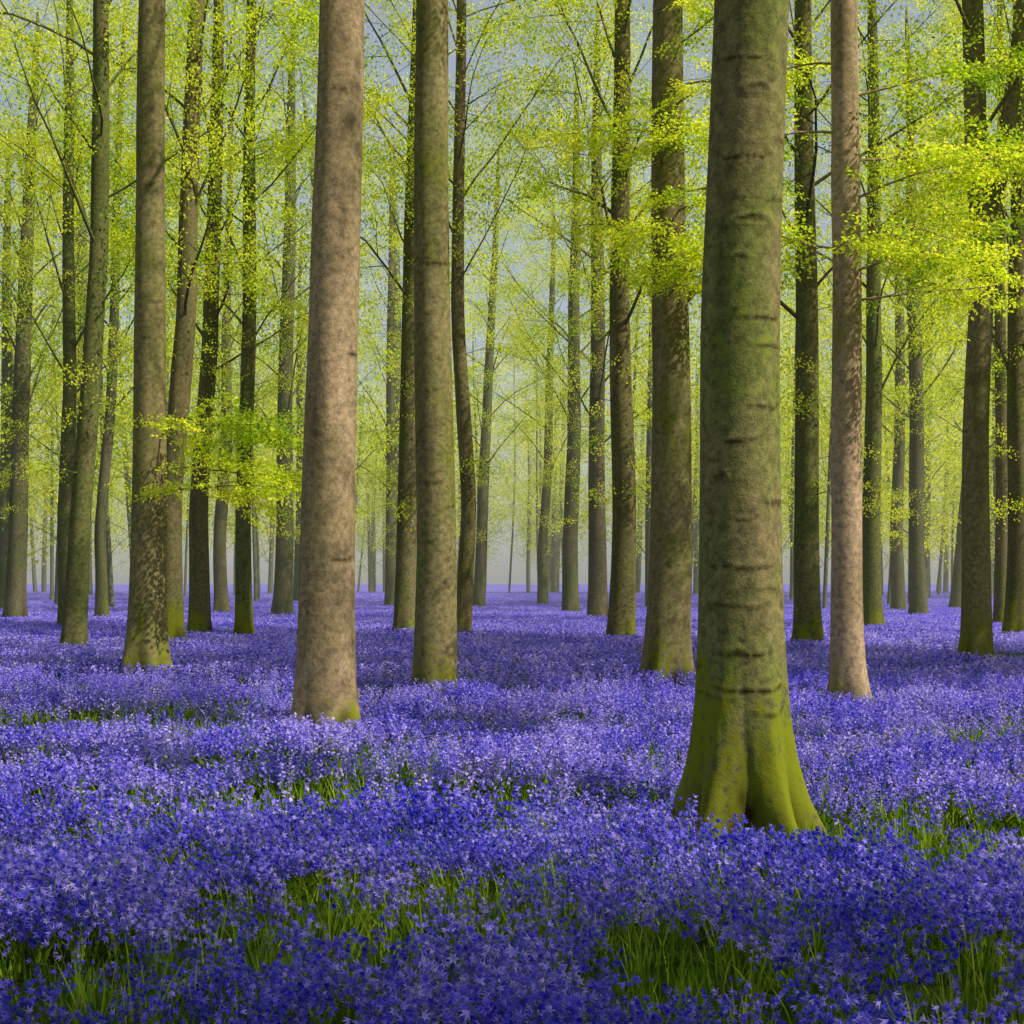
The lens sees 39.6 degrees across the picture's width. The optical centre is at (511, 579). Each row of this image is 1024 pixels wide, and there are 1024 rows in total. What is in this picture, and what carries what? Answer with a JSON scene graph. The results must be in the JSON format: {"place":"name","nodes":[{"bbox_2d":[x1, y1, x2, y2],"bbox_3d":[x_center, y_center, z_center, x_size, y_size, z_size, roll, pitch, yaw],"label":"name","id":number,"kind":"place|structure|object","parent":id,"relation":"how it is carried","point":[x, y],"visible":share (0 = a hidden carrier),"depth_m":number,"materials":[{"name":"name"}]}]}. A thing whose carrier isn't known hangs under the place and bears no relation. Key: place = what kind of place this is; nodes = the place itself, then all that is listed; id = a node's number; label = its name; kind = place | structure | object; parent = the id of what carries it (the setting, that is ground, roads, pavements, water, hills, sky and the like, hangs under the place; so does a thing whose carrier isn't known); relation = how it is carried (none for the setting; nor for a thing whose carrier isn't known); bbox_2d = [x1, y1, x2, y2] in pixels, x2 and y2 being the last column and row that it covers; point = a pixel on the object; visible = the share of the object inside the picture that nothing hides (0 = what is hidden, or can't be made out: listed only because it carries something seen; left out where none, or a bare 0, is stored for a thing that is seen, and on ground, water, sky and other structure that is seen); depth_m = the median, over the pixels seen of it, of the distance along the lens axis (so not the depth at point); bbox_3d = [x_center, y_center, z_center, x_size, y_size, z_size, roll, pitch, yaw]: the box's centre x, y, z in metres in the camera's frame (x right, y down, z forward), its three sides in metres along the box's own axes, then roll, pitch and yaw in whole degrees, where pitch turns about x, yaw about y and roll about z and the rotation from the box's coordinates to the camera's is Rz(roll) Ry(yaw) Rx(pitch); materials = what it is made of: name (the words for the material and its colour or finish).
{"place":"outdoors","nodes":[
{"label":"outdoors","id":0,"kind":"place"},
{"bbox_2d":[0,0,1012,583],"label":"sky","id":1,"kind":"structure","parent":0,"point":[495,575],"materials":[{"name":"grey"}]},
{"bbox_2d":[0,591,1023,689],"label":"bluebell meadow","id":2,"kind":"structure","parent":0,"point":[522,630],"depth_m":34.86,"materials":[{"name":"purple plant"}]},
{"bbox_2d":[409,0,457,698],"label":"beech tree","id":3,"kind":"object","parent":2,"relation":"on","point":[435,644],"visible":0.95,"depth_m":21.45,"materials":[{"name":"brown plant"}]},
{"bbox_2d":[257,0,652,634],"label":"beech tree","id":4,"kind":"object","parent":2,"relation":"on","point":[465,446],"visible":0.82,"depth_m":39.81,"materials":[{"name":"green plant"}]},
{"bbox_2d":[358,95,588,606],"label":"beech tree","id":5,"kind":"object","parent":2,"relation":"on","point":[479,584],"visible":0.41,"depth_m":83.74,"materials":[{"name":"green plant"}]},
{"bbox_2d":[452,154,609,604],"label":"beech tree","id":6,"kind":"object","parent":2,"relation":"on","point":[542,578],"visible":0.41,"depth_m":91.77,"materials":[{"name":"green plant"}]},
{"bbox_2d":[448,0,709,618],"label":"beech tree","id":7,"kind":"object","parent":2,"relation":"on","point":[597,602],"visible":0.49,"depth_m":59.71,"materials":[{"name":"green plant"}]},
{"bbox_2d":[464,34,701,611],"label":"beech tree","id":8,"kind":"object","parent":2,"relation":"on","point":[570,594],"visible":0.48,"depth_m":69.69,"materials":[{"name":"green plant"}]},
{"bbox_2d":[458,0,712,643],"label":"beech tree","id":9,"kind":"object","parent":2,"relation":"on","point":[621,619],"visible":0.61,"depth_m":38.74,"materials":[{"name":"green plant"}]},
{"bbox_2d":[524,0,830,687],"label":"beech tree","id":10,"kind":"object","parent":2,"relation":"on","point":[667,645],"visible":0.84,"depth_m":23.70,"materials":[{"name":"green plant"}]},
{"bbox_2d":[579,0,1023,650],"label":"beech tree","id":11,"kind":"object","parent":2,"relation":"on","point":[807,618],"visible":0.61,"depth_m":34.75,"materials":[{"name":"green plant"}]},
{"bbox_2d":[685,0,1012,627],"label":"beech tree","id":12,"kind":"object","parent":2,"relation":"on","point":[873,611],"visible":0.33,"depth_m":49.77,"materials":[{"name":"green plant"}]},
{"bbox_2d":[0,584,1023,1023],"bbox_3d":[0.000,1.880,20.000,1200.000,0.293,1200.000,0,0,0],"label":"ground","id":13,"kind":"structure","parent":0,"point":[768,1010],"depth_m":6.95,"materials":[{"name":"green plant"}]},
{"bbox_2d":[0,118,126,607],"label":"beech tree","id":14,"kind":"object","parent":13,"relation":"on","point":[4,497],"visible":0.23,"depth_m":75.72,"materials":[{"name":"green plant"}]},
{"bbox_2d":[0,0,172,619],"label":"beech tree","id":15,"kind":"object","parent":13,"relation":"on","point":[15,602],"visible":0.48,"depth_m":59.72,"materials":[{"name":"green plant"}]},
{"bbox_2d":[0,0,208,626],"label":"beech tree","id":16,"kind":"object","parent":13,"relation":"on","point":[69,399],"visible":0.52,"depth_m":49.79,"materials":[{"name":"green plant"}]},
{"bbox_2d":[0,0,242,618],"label":"beech tree","id":17,"kind":"object","parent":13,"relation":"on","point":[101,592],"visible":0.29,"depth_m":59.80,"materials":[{"name":"green plant"}]},
{"bbox_2d":[0,0,299,648],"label":"beech tree","id":18,"kind":"object","parent":13,"relation":"on","point":[74,629],"visible":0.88,"depth_m":34.80,"materials":[{"name":"green plant"}]},
{"bbox_2d":[39,0,367,645],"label":"beech tree","id":19,"kind":"object","parent":13,"relation":"on","point":[187,234],"visible":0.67,"depth_m":37.76,"materials":[{"name":"green plant"}]},
{"bbox_2d":[118,0,304,681],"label":"beech tree","id":20,"kind":"object","parent":13,"relation":"on","point":[146,640],"visible":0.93,"depth_m":25.05,"materials":[{"name":"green plant"}]},
{"bbox_2d":[57,0,368,637],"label":"beech tree","id":21,"kind":"object","parent":13,"relation":"on","point":[199,612],"visible":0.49,"depth_m":43.76,"materials":[{"name":"green plant"}]},
{"bbox_2d":[122,79,312,612],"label":"beech tree","id":22,"kind":"object","parent":13,"relation":"on","point":[221,600],"visible":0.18,"depth_m":69.74,"materials":[{"name":"green plant"}]},
{"bbox_2d":[67,0,450,638],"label":"beech tree","id":23,"kind":"object","parent":13,"relation":"on","point":[243,620],"visible":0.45,"depth_m":42.81,"materials":[{"name":"green plant"}]},
{"bbox_2d":[121,0,403,617],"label":"beech tree","id":24,"kind":"object","parent":13,"relation":"on","point":[282,601],"visible":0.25,"depth_m":64.71,"materials":[{"name":"green plant"}]},
{"bbox_2d":[289,0,364,741],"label":"beech tree","id":25,"kind":"object","parent":13,"relation":"on","point":[325,681],"visible":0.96,"depth_m":16.59,"materials":[{"name":"brown plant"}]},
{"bbox_2d":[302,135,495,605],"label":"beech tree","id":26,"kind":"object","parent":13,"relation":"on","point":[390,547],"visible":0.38,"depth_m":87.74,"materials":[{"name":"green plant"}]},
{"bbox_2d":[268,0,591,631],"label":"beech tree","id":27,"kind":"object","parent":13,"relation":"on","point":[405,583],"visible":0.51,"depth_m":44.73,"materials":[{"name":"green plant"}]},
{"bbox_2d":[0,36,1010,607],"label":"distant forest","id":28,"kind":"object","parent":13,"relation":"on","point":[938,476],"visible":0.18,"depth_m":108.07,"materials":[{"name":"green plant"}]},
{"bbox_2d":[661,0,828,846],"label":"beech tree","id":29,"kind":"object","parent":13,"relation":"on","point":[742,756],"visible":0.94,"depth_m":10.08,"materials":[{"name":"green plant"}]},
{"bbox_2d":[684,0,1023,706],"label":"beech tree","id":30,"kind":"object","parent":13,"relation":"on","point":[847,665],"visible":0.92,"depth_m":20.11,"materials":[{"name":"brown plant"}]},
{"bbox_2d":[785,111,1008,610],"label":"beech tree","id":31,"kind":"object","parent":13,"relation":"on","point":[898,596],"visible":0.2,"depth_m":74.73,"materials":[{"name":"green plant"}]},
{"bbox_2d":[784,0,1010,615],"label":"beech tree","id":32,"kind":"object","parent":13,"relation":"on","point":[918,602],"visible":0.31,"depth_m":64.73,"materials":[{"name":"green plant"}]},
{"bbox_2d":[821,0,1012,625],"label":"beech tree","id":33,"kind":"object","parent":13,"relation":"on","point":[1000,559],"visible":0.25,"depth_m":49.84,"materials":[{"name":"green plant"}]},
{"bbox_2d":[862,113,1010,608],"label":"beech tree","id":34,"kind":"object","parent":13,"relation":"on","point":[955,598],"visible":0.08,"depth_m":79.86,"materials":[{"name":"green plant"}]},
{"bbox_2d":[858,0,1023,637],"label":"beech tree","id":35,"kind":"object","parent":13,"relation":"on","point":[1013,619],"visible":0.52,"depth_m":41.78,"materials":[{"name":"green plant"}]},
{"bbox_2d":[871,0,1023,667],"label":"beech tree","id":36,"kind":"object","parent":13,"relation":"on","point":[976,631],"visible":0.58,"depth_m":30.09,"materials":[{"name":"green plant"}]}
]}

